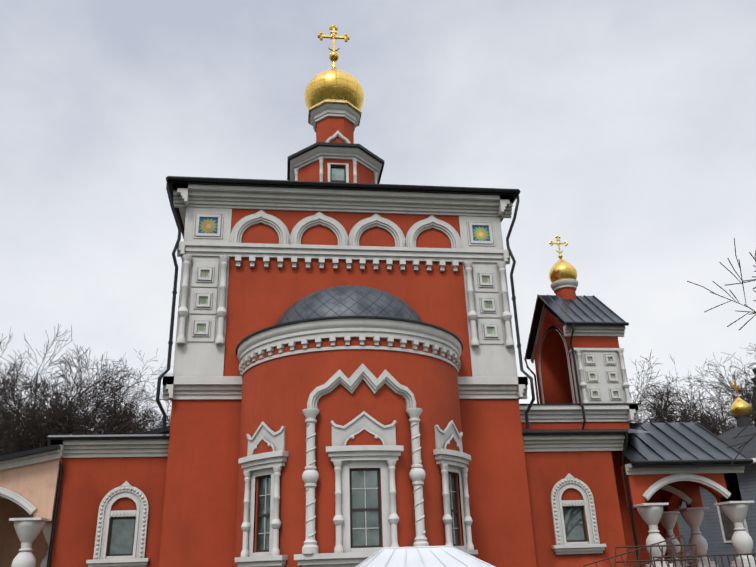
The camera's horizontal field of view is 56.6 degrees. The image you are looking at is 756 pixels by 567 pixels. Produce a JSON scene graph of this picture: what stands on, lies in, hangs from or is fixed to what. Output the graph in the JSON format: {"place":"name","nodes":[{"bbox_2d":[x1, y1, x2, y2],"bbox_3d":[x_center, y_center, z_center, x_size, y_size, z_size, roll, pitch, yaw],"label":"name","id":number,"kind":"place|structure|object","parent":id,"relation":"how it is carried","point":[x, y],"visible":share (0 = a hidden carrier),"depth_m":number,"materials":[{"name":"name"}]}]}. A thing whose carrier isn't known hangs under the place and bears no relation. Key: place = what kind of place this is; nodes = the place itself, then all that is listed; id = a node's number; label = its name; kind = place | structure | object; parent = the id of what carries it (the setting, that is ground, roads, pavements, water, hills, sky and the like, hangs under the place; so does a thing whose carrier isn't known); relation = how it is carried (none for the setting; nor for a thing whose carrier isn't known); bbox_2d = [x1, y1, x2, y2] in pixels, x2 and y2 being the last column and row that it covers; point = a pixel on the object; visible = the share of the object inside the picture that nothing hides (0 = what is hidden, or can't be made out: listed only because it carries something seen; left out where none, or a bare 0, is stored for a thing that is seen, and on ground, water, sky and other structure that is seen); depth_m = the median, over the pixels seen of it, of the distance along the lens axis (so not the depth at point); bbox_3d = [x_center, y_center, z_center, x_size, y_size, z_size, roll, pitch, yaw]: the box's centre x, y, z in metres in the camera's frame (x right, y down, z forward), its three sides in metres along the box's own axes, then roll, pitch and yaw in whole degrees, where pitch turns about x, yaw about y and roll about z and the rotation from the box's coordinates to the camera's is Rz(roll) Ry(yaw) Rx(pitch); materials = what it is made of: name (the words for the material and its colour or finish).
{"place":"outdoors","nodes":[
{"label":"outdoors","id":0,"kind":"place"},
{"bbox_2d":[0,444,60,460],"bbox_3d":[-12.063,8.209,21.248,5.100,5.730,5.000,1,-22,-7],"label":"roof","id":1,"kind":"structure","parent":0,"point":[29,452],"depth_m":20.20,"materials":[{"name":"grey metal"}]},
{"bbox_2d":[298,159,373,183],"bbox_3d":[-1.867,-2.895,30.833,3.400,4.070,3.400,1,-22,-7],"label":"wall","id":2,"kind":"structure","parent":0,"point":[310,172],"depth_m":30.03,"materials":[{"name":"red paint"}]},
{"bbox_2d":[50,451,628,566],"bbox_3d":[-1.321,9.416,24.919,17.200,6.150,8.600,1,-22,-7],"label":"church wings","id":3,"kind":"object","parent":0,"point":[88,485],"visible":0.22,"depth_m":21.06},
{"bbox_2d":[51,24,638,566],"bbox_3d":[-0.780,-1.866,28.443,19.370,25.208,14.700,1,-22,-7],"label":"decorative trim","id":4,"kind":"structure","parent":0,"point":[209,246],"depth_m":22.83,"materials":[{"name":"white paint"}]},
{"bbox_2d":[107,166,587,555],"bbox_3d":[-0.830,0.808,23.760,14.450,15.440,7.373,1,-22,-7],"label":"windows","id":5,"kind":"structure","parent":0,"point":[365,516],"depth_m":18.71,"materials":[{"name":"grey glass"}]},
{"bbox_2d":[159,209,536,566],"bbox_3d":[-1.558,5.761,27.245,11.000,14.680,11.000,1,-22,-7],"label":"wall","id":6,"kind":"structure","parent":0,"point":[199,522],"depth_m":22.15,"materials":[{"name":"red paint"}]},
{"bbox_2d":[46,142,654,566],"bbox_3d":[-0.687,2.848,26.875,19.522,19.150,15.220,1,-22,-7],"label":"church roofs","id":7,"kind":"structure","parent":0,"point":[338,302],"depth_m":23.39,"materials":[{"name":"grey metal"}]},
{"bbox_2d":[235,337,466,566],"bbox_3d":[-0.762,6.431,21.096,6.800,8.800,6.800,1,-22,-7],"label":"apse wall","id":8,"kind":"structure","parent":0,"point":[276,392],"depth_m":19.01,"materials":[{"name":"red paint"}]},
{"bbox_2d":[0,0,755,449],"label":"sky","id":9,"kind":"structure","parent":0,"point":[625,130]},
{"bbox_2d":[316,117,649,566],"bbox_3d":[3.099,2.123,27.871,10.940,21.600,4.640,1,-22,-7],"label":"wall","id":10,"kind":"structure","parent":0,"point":[327,128],"depth_m":24.55,"materials":[{"name":"red paint"}]},
{"bbox_2d":[534,304,618,403],"bbox_3d":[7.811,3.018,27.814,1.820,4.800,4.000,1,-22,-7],"label":"wall","id":11,"kind":"structure","parent":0,"point":[556,384],"depth_m":28.78,"materials":[{"name":"red paint"}]},
{"bbox_2d":[618,421,752,467],"bbox_3d":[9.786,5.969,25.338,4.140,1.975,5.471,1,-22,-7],"label":"porch roof","id":12,"kind":"structure","parent":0,"point":[680,444],"depth_m":23.60,"materials":[{"name":"grey metal"}]},
{"bbox_2d":[677,380,755,566],"bbox_3d":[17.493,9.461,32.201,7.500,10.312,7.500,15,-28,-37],"label":"building","id":13,"kind":"structure","parent":0,"point":[716,527],"depth_m":30.28,"materials":[{"name":"grey"}]},
{"label":"ground","id":14,"kind":"structure","parent":0,"visible":0},
{"bbox_2d":[0,387,53,455],"bbox_3d":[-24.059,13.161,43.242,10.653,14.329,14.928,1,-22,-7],"label":"tree","id":15,"kind":"object","parent":14,"relation":"on","point":[15,431],"depth_m":42.95,"materials":[{"name":"brown plant"}]},
{"bbox_2d":[0,449,61,566],"bbox_3d":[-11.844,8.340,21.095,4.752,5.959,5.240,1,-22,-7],"label":"porch walls","id":16,"kind":"structure","parent":14,"relation":"on","point":[28,487],"depth_m":20.29,"materials":[{"name":"beige paint"}]},
{"bbox_2d":[0,389,88,431],"bbox_3d":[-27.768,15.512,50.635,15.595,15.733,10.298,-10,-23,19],"label":"tree","id":17,"kind":"object","parent":14,"relation":"on","point":[32,401],"depth_m":51.06,"materials":[{"name":"brown plant"}]},
{"bbox_2d":[0,324,147,454],"bbox_3d":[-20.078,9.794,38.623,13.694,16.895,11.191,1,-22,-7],"label":"tree","id":18,"kind":"object","parent":14,"relation":"on","point":[25,445],"visible":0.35,"depth_m":38.50,"materials":[{"name":"brown plant"}]},
{"bbox_2d":[0,343,150,455],"bbox_3d":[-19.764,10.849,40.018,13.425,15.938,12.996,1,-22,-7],"label":"tree","id":19,"kind":"object","parent":14,"relation":"on","point":[35,420],"visible":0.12,"depth_m":39.34,"materials":[{"name":"brown plant"}]},
{"bbox_2d":[0,345,169,453],"bbox_3d":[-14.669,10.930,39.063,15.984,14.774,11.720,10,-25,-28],"label":"tree","id":20,"kind":"object","parent":14,"relation":"on","point":[114,415],"visible":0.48,"depth_m":37.85,"materials":[{"name":"brown plant"}]},
{"bbox_2d":[0,349,170,434],"bbox_3d":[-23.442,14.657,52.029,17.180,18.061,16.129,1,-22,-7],"label":"tree","id":21,"kind":"object","parent":14,"relation":"on","point":[116,394],"visible":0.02,"depth_m":51.32,"materials":[{"name":"brown plant"}]},
{"bbox_2d":[0,370,170,448],"bbox_3d":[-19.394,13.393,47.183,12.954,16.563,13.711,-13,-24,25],"label":"tree","id":22,"kind":"object","parent":14,"relation":"on","point":[116,424],"visible":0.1,"depth_m":47.34,"materials":[{"name":"brown plant"}]},
{"bbox_2d":[74,398,157,434],"bbox_3d":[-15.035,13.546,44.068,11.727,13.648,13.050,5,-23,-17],"label":"tree","id":23,"kind":"object","parent":14,"relation":"on","point":[124,419],"depth_m":46.10,"materials":[{"name":"brown plant"}]},
{"bbox_2d":[150,369,172,425],"bbox_3d":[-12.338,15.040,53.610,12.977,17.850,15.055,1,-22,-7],"label":"tree","id":24,"kind":"object","parent":14,"relation":"on","point":[166,401],"visible":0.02,"depth_m":50.47,"materials":[{"name":"brown plant"}]},
{"bbox_2d":[355,545,494,566],"bbox_3d":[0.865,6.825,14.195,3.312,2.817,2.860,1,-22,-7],"label":"canopy roof","id":25,"kind":"structure","parent":14,"relation":"on","point":[434,556],"depth_m":14.25,"materials":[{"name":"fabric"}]},
{"bbox_2d":[637,401,667,422],"bbox_3d":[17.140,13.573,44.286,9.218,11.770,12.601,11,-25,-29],"label":"tree","id":26,"kind":"object","parent":14,"relation":"on","point":[660,412],"visible":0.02,"depth_m":42.81,"materials":[{"name":"brown plant"}]},
{"bbox_2d":[583,535,755,566],"bbox_3d":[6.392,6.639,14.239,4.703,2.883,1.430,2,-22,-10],"label":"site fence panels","id":27,"kind":"object","parent":14,"relation":"on","point":[662,556],"visible":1,"depth_m":14.57,"materials":[{"name":"grey metal"}]},
{"bbox_2d":[629,350,717,429],"bbox_3d":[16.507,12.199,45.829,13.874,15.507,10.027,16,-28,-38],"label":"tree","id":28,"kind":"object","parent":14,"relation":"on","point":[646,396],"visible":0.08,"depth_m":46.19,"materials":[{"name":"plant"}]},
{"bbox_2d":[621,464,755,566],"bbox_3d":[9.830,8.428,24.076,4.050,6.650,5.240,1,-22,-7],"label":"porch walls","id":29,"kind":"structure","parent":14,"relation":"on","point":[659,497],"depth_m":22.80,"materials":[{"name":"white paint"}]},
{"bbox_2d":[632,355,755,435],"bbox_3d":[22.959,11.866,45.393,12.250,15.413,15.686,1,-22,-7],"label":"tree","id":30,"kind":"object","parent":14,"relation":"on","point":[726,404],"visible":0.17,"depth_m":46.99,"materials":[{"name":"plant"}]},
{"bbox_2d":[662,388,727,432],"bbox_3d":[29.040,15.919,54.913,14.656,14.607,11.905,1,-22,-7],"label":"tree","id":31,"kind":"object","parent":14,"relation":"on","point":[699,408],"visible":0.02,"depth_m":54.85,"materials":[{"name":"brown plant"}]},
{"bbox_2d":[636,352,755,434],"bbox_3d":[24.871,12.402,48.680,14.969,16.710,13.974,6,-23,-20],"label":"tree","id":32,"kind":"object","parent":14,"relation":"on","point":[711,398],"visible":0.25,"depth_m":50.26,"materials":[{"name":"brown plant"}]},
{"bbox_2d":[640,392,753,431],"bbox_3d":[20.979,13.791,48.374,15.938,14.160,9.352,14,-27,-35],"label":"tree","id":33,"kind":"object","parent":14,"relation":"on","point":[676,413],"visible":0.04,"depth_m":50.04,"materials":[{"name":"brown plant"}]},
{"bbox_2d":[687,238,755,463],"bbox_3d":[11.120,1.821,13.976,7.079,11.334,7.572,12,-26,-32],"label":"tree","id":34,"kind":"object","parent":14,"relation":"on","point":[750,439],"visible":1,"depth_m":15.58,"materials":[{"name":"brown plant"}]},
{"bbox_2d":[715,359,755,433],"bbox_3d":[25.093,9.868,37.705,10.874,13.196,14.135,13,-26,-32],"label":"tree","id":35,"kind":"object","parent":14,"relation":"on","point":[754,404],"visible":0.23,"depth_m":39.99,"materials":[{"name":"plant"}]},
{"bbox_2d":[721,343,755,430],"bbox_3d":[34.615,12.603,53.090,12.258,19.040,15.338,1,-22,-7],"label":"tree","id":36,"kind":"object","parent":14,"relation":"on","point":[748,374],"visible":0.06,"depth_m":57.67,"materials":[{"name":"brown plant"}]},
{"bbox_2d":[750,368,755,426],"bbox_3d":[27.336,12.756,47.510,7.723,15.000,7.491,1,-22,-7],"label":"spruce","id":37,"kind":"object","parent":14,"relation":"on","point":[754,371],"visible":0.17,"depth_m":49.95,"materials":[{"name":"plant"}]}
]}

